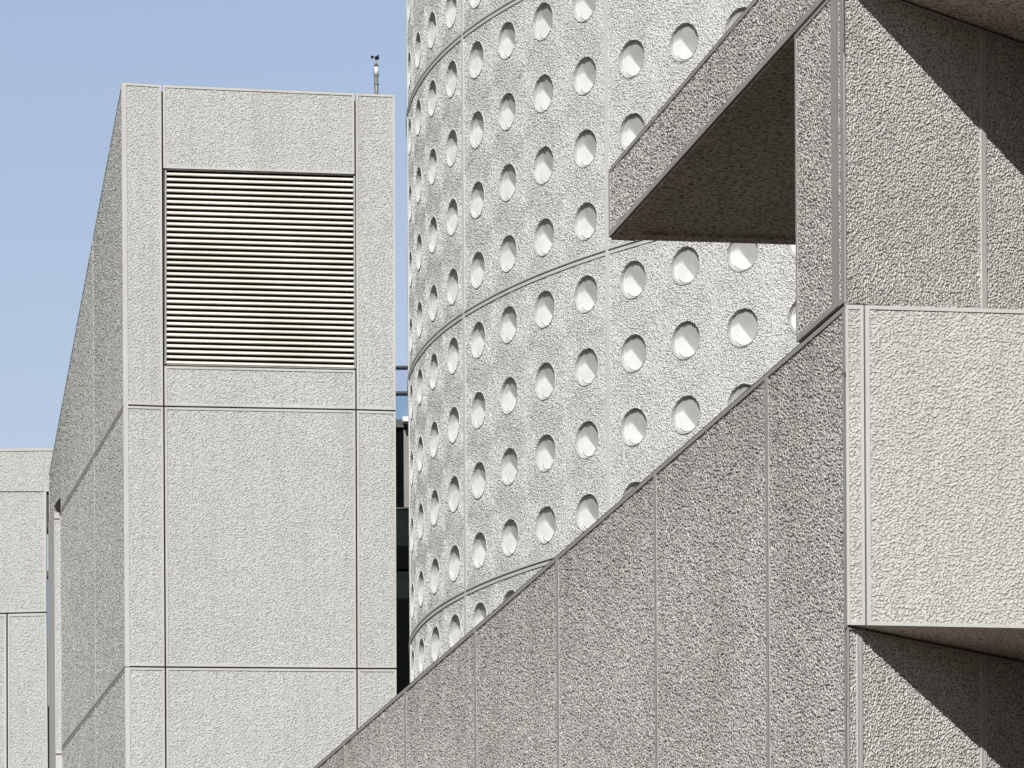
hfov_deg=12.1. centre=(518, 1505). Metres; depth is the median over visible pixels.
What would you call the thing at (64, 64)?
sky
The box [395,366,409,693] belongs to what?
glass building
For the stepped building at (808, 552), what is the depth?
45.63 m
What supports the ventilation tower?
on the ground
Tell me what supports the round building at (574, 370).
on the ground
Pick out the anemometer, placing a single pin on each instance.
(376, 72)
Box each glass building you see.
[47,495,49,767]
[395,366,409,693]
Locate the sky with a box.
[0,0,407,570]
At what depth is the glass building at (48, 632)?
103.50 m
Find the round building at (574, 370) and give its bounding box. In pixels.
[406,0,799,682]
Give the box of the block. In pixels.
[0,448,53,767]
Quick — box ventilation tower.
[48,83,396,767]
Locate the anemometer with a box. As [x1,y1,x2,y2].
[371,55,378,93]
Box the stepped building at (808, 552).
[314,0,1023,767]
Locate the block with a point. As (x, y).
(24, 482)

